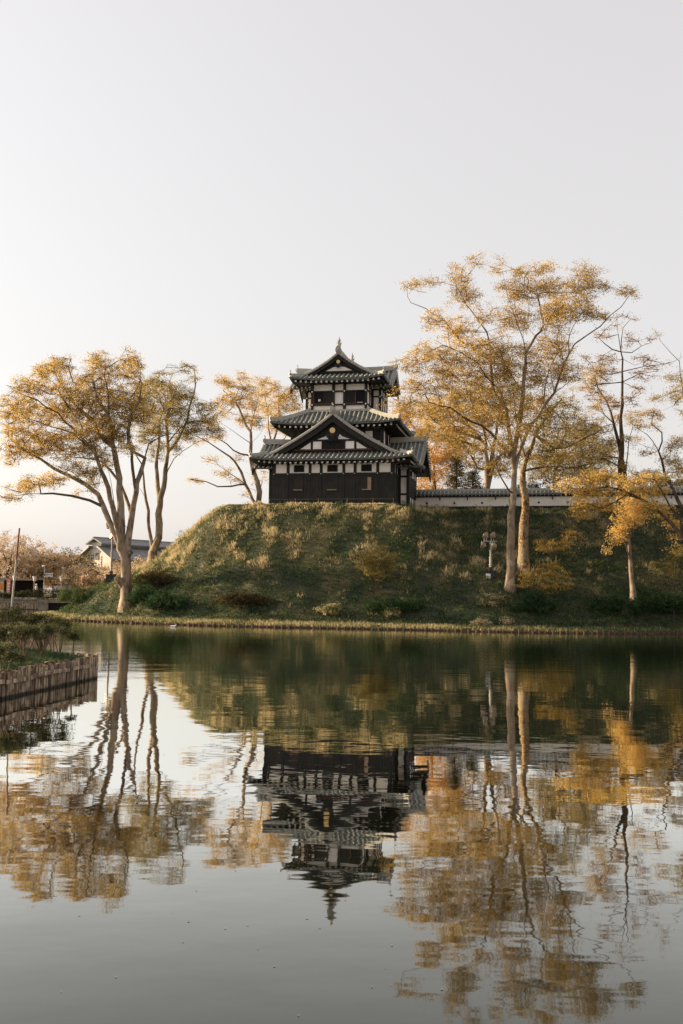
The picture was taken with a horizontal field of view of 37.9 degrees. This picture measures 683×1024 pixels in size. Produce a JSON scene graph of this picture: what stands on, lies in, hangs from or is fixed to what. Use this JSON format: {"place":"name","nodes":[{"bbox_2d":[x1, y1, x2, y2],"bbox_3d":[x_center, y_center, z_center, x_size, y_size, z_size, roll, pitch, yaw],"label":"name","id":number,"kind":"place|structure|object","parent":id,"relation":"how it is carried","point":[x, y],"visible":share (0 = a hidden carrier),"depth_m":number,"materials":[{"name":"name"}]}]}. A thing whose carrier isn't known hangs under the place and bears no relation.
{"place":"outdoors","nodes":[
{"label":"outdoors","id":0,"kind":"place"},
{"bbox_2d":[0,589,65,599],"bbox_3d":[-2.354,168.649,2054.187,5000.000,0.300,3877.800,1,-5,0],"label":"ground","id":1,"kind":"structure","parent":0,"point":[35,598],"depth_m":124.89,"materials":[{"name":"soil"}]},
{"bbox_2d":[0,583,3,591],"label":"banner","id":2,"kind":"object","parent":1,"relation":"on","point":[1,586],"visible":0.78,"depth_m":125.60,"materials":[{"name":"orange fabric"}]},
{"bbox_2d":[6,579,10,592],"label":"banner","id":3,"kind":"object","parent":1,"relation":"on","point":[8,586],"visible":0.81,"depth_m":126.09,"materials":[{"name":"red fabric"}]},
{"bbox_2d":[0,599,37,609],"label":"sheet pile wall","id":4,"kind":"structure","parent":1,"relation":"on","point":[31,604],"depth_m":121.70,"materials":[{"name":"concrete"}]},
{"bbox_2d":[0,578,46,596],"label":"market stall","id":5,"kind":"object","parent":1,"relation":"on","point":[22,584],"visible":0.42,"depth_m":132.87,"materials":[{"name":"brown wood"}]},
{"bbox_2d":[0,530,49,580],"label":"cherry tree","id":6,"kind":"object","parent":1,"relation":"on","point":[4,551],"visible":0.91,"depth_m":132.78,"materials":[{"name":"orange plant"}]},
{"bbox_2d":[0,587,68,599],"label":"hedge","id":7,"kind":"object","parent":1,"relation":"on","point":[23,593],"visible":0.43,"depth_m":123.62,"materials":[{"name":"green plant"}]},
{"bbox_2d":[0,540,77,585],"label":"cherry tree","id":8,"kind":"object","parent":1,"relation":"on","point":[35,572],"visible":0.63,"depth_m":135.74,"materials":[{"name":"brown plant"}]},
{"bbox_2d":[28,551,90,595],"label":"cherry tree","id":9,"kind":"object","parent":1,"relation":"on","point":[69,559],"visible":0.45,"depth_m":138.50,"materials":[{"name":"brown plant"}]},
{"bbox_2d":[52,581,74,593],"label":"market stall","id":10,"kind":"object","parent":1,"relation":"on","point":[58,587],"visible":0.28,"depth_m":129.58,"materials":[{"name":"white paint"}]},
{"bbox_2d":[45,547,102,569],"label":"cherry tree","id":11,"kind":"object","parent":1,"relation":"on","point":[91,562],"visible":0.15,"depth_m":149.02,"materials":[{"name":"brown plant"}]},
{"bbox_2d":[51,564,108,589],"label":"cherry tree","id":12,"kind":"object","parent":1,"relation":"on","point":[68,577],"visible":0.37,"depth_m":129.68,"materials":[{"name":"brown plant"}]},
{"bbox_2d":[71,559,120,588],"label":"cherry tree","id":13,"kind":"object","parent":1,"relation":"on","point":[96,576],"visible":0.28,"depth_m":125.78,"materials":[{"name":"brown plant"}]},
{"bbox_2d":[75,537,171,591],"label":"storehouse hall","id":14,"kind":"structure","parent":1,"relation":"on","point":[100,547],"depth_m":160.58,"materials":[{"name":"paint"}]},
{"bbox_2d":[95,553,101,565],"bbox_3d":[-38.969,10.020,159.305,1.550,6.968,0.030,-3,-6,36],"label":"window","id":15,"kind":"structure","parent":14,"relation":"in","point":[96,554],"depth_m":159.65,"materials":[{"name":"glass"}]},
{"bbox_2d":[0,644,85,670],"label":"spit ground","id":16,"kind":"structure","parent":0,"point":[34,654],"depth_m":26.46,"materials":[{"name":"green plant"}]},
{"bbox_2d":[0,622,20,663],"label":"azalea shrub","id":17,"kind":"object","parent":16,"relation":"on","point":[4,634],"visible":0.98,"depth_m":24.56,"materials":[{"name":"green plant"}]},
{"bbox_2d":[7,528,19,644],"bbox_3d":[-10.349,2.481,31.390,0.289,3.959,0.072,1,-5,0],"label":"mooring pole","id":18,"kind":"object","parent":16,"relation":"on","point":[16,559],"visible":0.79,"depth_m":31.42,"materials":[{"name":"paint"}]},
{"bbox_2d":[0,607,30,631],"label":"azalea shrub","id":19,"kind":"object","parent":16,"relation":"on","point":[13,616],"visible":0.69,"depth_m":27.91,"materials":[{"name":"green plant"}]},
{"bbox_2d":[0,639,31,671],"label":"azalea shrub","id":20,"kind":"object","parent":16,"relation":"on","point":[5,650],"visible":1,"depth_m":22.89,"materials":[{"name":"green plant"}]},
{"bbox_2d":[0,605,47,648],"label":"azalea shrub","id":21,"kind":"object","parent":16,"relation":"on","point":[31,614],"visible":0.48,"depth_m":30.14,"materials":[{"name":"green plant"}]},
{"bbox_2d":[4,621,45,659],"bbox_3d":[-8.325,3.347,25.857,1.260,1.048,1.034,-2,-5,30],"label":"azalea shrub","id":22,"kind":"object","parent":16,"relation":"on","point":[25,630],"visible":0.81,"depth_m":25.73,"materials":[{"name":"green plant"}]},
{"bbox_2d":[12,623,60,654],"bbox_3d":[-8.266,3.471,27.055,1.422,1.001,1.218,1,-5,0],"label":"azalea shrub","id":23,"kind":"object","parent":16,"relation":"on","point":[48,630],"visible":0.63,"depth_m":26.94,"materials":[{"name":"green plant"}]},
{"bbox_2d":[11,612,66,649],"bbox_3d":[-9.102,3.621,30.240,2.041,1.200,1.509,1,-5,0],"label":"azalea shrub","id":24,"kind":"object","parent":16,"relation":"on","point":[36,620],"visible":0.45,"depth_m":30.04,"materials":[{"name":"green plant"}]},
{"bbox_2d":[42,615,79,654],"bbox_3d":[-8.132,3.474,28.030,1.486,1.153,0.817,3,-5,-22],"label":"azalea shrub","id":25,"kind":"object","parent":16,"relation":"on","point":[65,623],"visible":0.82,"depth_m":28.10,"materials":[{"name":"green plant"}]},
{"bbox_2d":[66,631,79,653],"bbox_3d":[-7.766,3.761,28.740,0.482,0.703,0.429,5,-6,-38],"label":"azalea shrub","id":26,"kind":"object","parent":16,"relation":"on","point":[73,636],"visible":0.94,"depth_m":28.72,"materials":[{"name":"green plant"}]},
{"bbox_2d":[44,573,52,576],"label":"boat sign","id":27,"kind":"object","parent":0,"point":[48,574],"visible":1,"depth_m":124.30,"materials":[{"name":"white"}]},
{"bbox_2d":[0,609,682,1023],"bbox_3d":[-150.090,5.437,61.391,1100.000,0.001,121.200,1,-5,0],"label":"moat water","id":28,"kind":"structure","parent":0,"point":[518,837],"depth_m":10.63,"materials":[{"name":"grey liquid"}]},
{"bbox_2d":[0,651,98,699],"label":"pile wall","id":29,"kind":"structure","parent":28,"relation":"in","point":[33,678],"depth_m":25.00,"materials":[{"name":"brown wood"}]},
{"bbox_2d":[0,0,682,605],"label":"sky","id":30,"kind":"structure","parent":0,"point":[217,186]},
{"bbox_2d":[33,500,682,632],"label":"mound terrain","id":31,"kind":"structure","parent":0,"point":[315,546],"depth_m":79.72,"materials":[{"name":"green plant"}]},
{"bbox_2d":[38,600,70,609],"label":"culvert","id":32,"kind":"object","parent":31,"relation":"on","point":[49,605],"visible":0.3,"depth_m":121.54,"materials":[{"name":"concrete"}]},
{"bbox_2d":[57,582,98,603],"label":"shrub","id":33,"kind":"object","parent":31,"relation":"on","point":[76,595],"visible":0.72,"depth_m":90.06,"materials":[{"name":"green plant"}]},
{"bbox_2d":[0,343,211,612],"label":"zelkova tree","id":34,"kind":"object","parent":31,"relation":"on","point":[56,443],"visible":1,"depth_m":82.58,"materials":[{"name":"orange plant"}]},
{"bbox_2d":[103,523,116,585],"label":"floodlight pole","id":35,"kind":"object","parent":31,"relation":"on","point":[110,575],"visible":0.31,"depth_m":91.18,"materials":[{"name":"metal"}]},
{"bbox_2d":[98,555,147,580],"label":"cherry tree","id":36,"kind":"object","parent":31,"relation":"on","point":[138,565],"visible":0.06,"depth_m":122.60,"materials":[{"name":"brown plant"}]},
{"bbox_2d":[124,579,163,603],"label":"shrub","id":37,"kind":"object","parent":31,"relation":"on","point":[140,593],"visible":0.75,"depth_m":80.59,"materials":[{"name":"green plant"}]},
{"bbox_2d":[131,565,179,584],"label":"shrub","id":38,"kind":"object","parent":31,"relation":"on","point":[152,579],"visible":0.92,"depth_m":82.08,"materials":[{"name":"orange plant"}]},
{"bbox_2d":[138,588,190,611],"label":"shrub","id":39,"kind":"object","parent":31,"relation":"on","point":[164,601],"visible":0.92,"depth_m":78.32,"materials":[{"name":"green plant"}]},
{"bbox_2d":[127,361,226,561],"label":"zelkova tree","id":40,"kind":"object","parent":31,"relation":"on","point":[177,396],"visible":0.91,"depth_m":97.03,"materials":[{"name":"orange plant"}]},
{"bbox_2d":[186,368,266,503],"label":"zelkova tree","id":41,"kind":"object","parent":31,"relation":"on","point":[234,399],"visible":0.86,"depth_m":101.75,"materials":[{"name":"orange plant"}]},
{"bbox_2d":[207,586,278,605],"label":"shrub","id":42,"kind":"object","parent":31,"relation":"on","point":[234,598],"visible":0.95,"depth_m":76.01,"materials":[{"name":"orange plant"}]},
{"bbox_2d":[247,374,303,482],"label":"zelkova tree","id":43,"kind":"object","parent":31,"relation":"on","point":[280,394],"visible":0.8,"depth_m":108.96,"materials":[{"name":"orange plant"}]},
{"bbox_2d":[313,601,344,615],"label":"shrub","id":44,"kind":"object","parent":31,"relation":"on","point":[330,609],"depth_m":73.99,"materials":[{"name":"green plant"}]},
{"bbox_2d":[248,338,432,505],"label":"castle turret","id":45,"kind":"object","parent":31,"relation":"on","point":[351,441],"visible":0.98,"depth_m":89.42,"materials":[{"name":"wood"}]},
{"bbox_2d":[294,465,303,471],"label":"window","id":46,"kind":"structure","parent":45,"relation":"in","point":[297,468],"depth_m":89.20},
{"bbox_2d":[313,392,331,403],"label":"window","id":47,"kind":"structure","parent":45,"relation":"in","point":[325,397],"depth_m":91.70,"materials":[{"name":"brown wood"}]},
{"bbox_2d":[327,465,337,471],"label":"window","id":48,"kind":"structure","parent":45,"relation":"in","point":[330,468],"depth_m":88.57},
{"bbox_2d":[346,391,364,402],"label":"window","id":49,"kind":"structure","parent":45,"relation":"in","point":[351,397],"depth_m":91.05,"materials":[{"name":"brown wood"}]},
{"bbox_2d":[361,464,371,470],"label":"window","id":50,"kind":"structure","parent":45,"relation":"in","point":[364,467],"depth_m":87.95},
{"bbox_2d":[57,618,682,633],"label":"timber edging","id":51,"kind":"object","parent":31,"relation":"on","point":[378,628],"visible":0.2,"depth_m":70.06,"materials":[{"name":"brown wood"}]},
{"bbox_2d":[353,544,402,589],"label":"maple sapling","id":52,"kind":"object","parent":31,"relation":"on","point":[371,564],"visible":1,"depth_m":76.15,"materials":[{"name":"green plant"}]},
{"bbox_2d":[380,606,400,616],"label":"grass tussock","id":53,"kind":"object","parent":31,"relation":"on","point":[393,612],"depth_m":73.14,"materials":[{"name":"green plant"}]},
{"bbox_2d":[362,596,426,611],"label":"shrub","id":54,"kind":"object","parent":31,"relation":"on","point":[405,604],"visible":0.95,"depth_m":73.63,"materials":[{"name":"green plant"}]},
{"bbox_2d":[388,403,474,488],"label":"autumn tree","id":55,"kind":"object","parent":31,"relation":"on","point":[434,459],"visible":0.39,"depth_m":111.70,"materials":[{"name":"orange plant"}]},
{"bbox_2d":[441,453,469,488],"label":"pine tree","id":56,"kind":"object","parent":31,"relation":"on","point":[458,472],"visible":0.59,"depth_m":103.44,"materials":[{"name":"green plant"}]},
{"bbox_2d":[457,469,484,488],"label":"pine tree","id":57,"kind":"object","parent":31,"relation":"on","point":[472,477],"visible":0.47,"depth_m":101.39,"materials":[{"name":"green plant"}]},
{"bbox_2d":[405,376,538,488],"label":"zelkova tree","id":58,"kind":"object","parent":31,"relation":"on","point":[489,467],"visible":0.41,"depth_m":106.82,"materials":[{"name":"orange plant"}]},
{"bbox_2d":[469,617,493,625],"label":"grass tussock","id":59,"kind":"object","parent":31,"relation":"on","point":[477,621],"depth_m":70.81,"materials":[{"name":"green plant"}]},
{"bbox_2d":[481,532,496,578],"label":"floodlight pole","id":60,"kind":"object","parent":31,"relation":"on","point":[493,546],"visible":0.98,"depth_m":77.50,"materials":[{"name":"metal"}]},
{"bbox_2d":[474,591,506,606],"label":"grass tussock","id":61,"kind":"object","parent":31,"relation":"on","point":[491,599],"depth_m":73.13,"materials":[{"name":"green plant"}]},
{"bbox_2d":[499,616,514,625],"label":"grass tussock","id":62,"kind":"object","parent":31,"relation":"on","point":[506,621],"depth_m":70.63,"materials":[{"name":"green plant"}]},
{"bbox_2d":[377,250,641,593],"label":"zelkova tree","id":63,"kind":"object","parent":31,"relation":"on","point":[498,354],"visible":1,"depth_m":76.08,"materials":[{"name":"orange plant"}]},
{"bbox_2d":[504,588,561,613],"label":"shrub","id":64,"kind":"object","parent":31,"relation":"on","point":[532,602],"visible":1,"depth_m":72.22,"materials":[{"name":"green plant"}]},
{"bbox_2d":[513,559,574,594],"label":"bush","id":65,"kind":"object","parent":31,"relation":"on","point":[528,583],"visible":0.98,"depth_m":74.93,"materials":[{"name":"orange plant"}]},
{"bbox_2d":[415,487,682,508],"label":"plaster wall","id":66,"kind":"structure","parent":31,"relation":"on","point":[544,498],"depth_m":92.55,"materials":[{"name":"paint"}]},
{"bbox_2d":[503,369,609,571],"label":"zelkova tree","id":67,"kind":"object","parent":31,"relation":"on","point":[523,561],"visible":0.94,"depth_m":79.29,"materials":[{"name":"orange plant"}]},
{"bbox_2d":[530,526,584,561],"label":"maple sapling","id":68,"kind":"object","parent":31,"relation":"on","point":[547,545],"visible":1,"depth_m":79.09,"materials":[{"name":"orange plant"}]},
{"bbox_2d":[470,474,682,488],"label":"hedge","id":69,"kind":"object","parent":31,"relation":"on","point":[534,485],"visible":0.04,"depth_m":94.22,"materials":[{"name":"brown plant"}]},
{"bbox_2d":[527,414,629,487],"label":"autumn tree","id":70,"kind":"object","parent":31,"relation":"on","point":[608,451],"visible":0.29,"depth_m":108.07,"materials":[{"name":"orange plant"}]},
{"bbox_2d":[560,352,646,504],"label":"zelkova tree","id":71,"kind":"object","parent":31,"relation":"on","point":[613,427],"visible":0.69,"depth_m":87.20,"materials":[{"name":"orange plant"}]},
{"bbox_2d":[544,465,682,554],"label":"zelkova tree","id":72,"kind":"object","parent":31,"relation":"on","point":[594,478],"visible":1,"depth_m":70.09,"materials":[{"name":"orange plant"}]},
{"bbox_2d":[580,591,650,614],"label":"shrub","id":73,"kind":"object","parent":31,"relation":"on","point":[613,604],"visible":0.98,"depth_m":73.19,"materials":[{"name":"green plant"}]},
{"bbox_2d":[600,488,658,602],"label":"zelkova tree","id":74,"kind":"object","parent":31,"relation":"on","point":[630,511],"visible":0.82,"depth_m":75.41,"materials":[{"name":"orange plant"}]},
{"bbox_2d":[583,311,676,516],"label":"larch tree","id":75,"kind":"object","parent":31,"relation":"on","point":[617,405],"visible":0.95,"depth_m":86.83,"materials":[{"name":"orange plant"}]},
{"bbox_2d":[624,405,682,512],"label":"zelkova tree","id":76,"kind":"object","parent":31,"relation":"on","point":[675,460],"visible":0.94,"depth_m":84.03,"materials":[{"name":"orange plant"}]},
{"bbox_2d":[627,462,682,484],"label":"autumn tree","id":77,"kind":"object","parent":31,"relation":"on","point":[677,472],"visible":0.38,"depth_m":106.12,"materials":[{"name":"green plant"}]},
{"bbox_2d":[632,586,682,613],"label":"shrub","id":78,"kind":"object","parent":31,"relation":"on","point":[665,601],"visible":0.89,"depth_m":73.78,"materials":[{"name":"green plant"}]},
{"bbox_2d":[645,328,682,424],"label":"zelkova tree","id":79,"kind":"object","parent":31,"relation":"on","point":[675,397],"visible":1,"depth_m":80.36,"materials":[{"name":"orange plant"}]},
{"bbox_2d":[645,549,682,618],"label":"maple sapling","id":80,"kind":"object","parent":31,"relation":"on","point":[667,566],"visible":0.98,"depth_m":73.77,"materials":[{"name":"orange plant"}]},
{"bbox_2d":[115,695,678,1014],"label":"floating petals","id":81,"kind":"object","parent":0,"point":[344,840],"visible":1,"depth_m":8.66,"materials":[{"name":"plant"}]}
]}

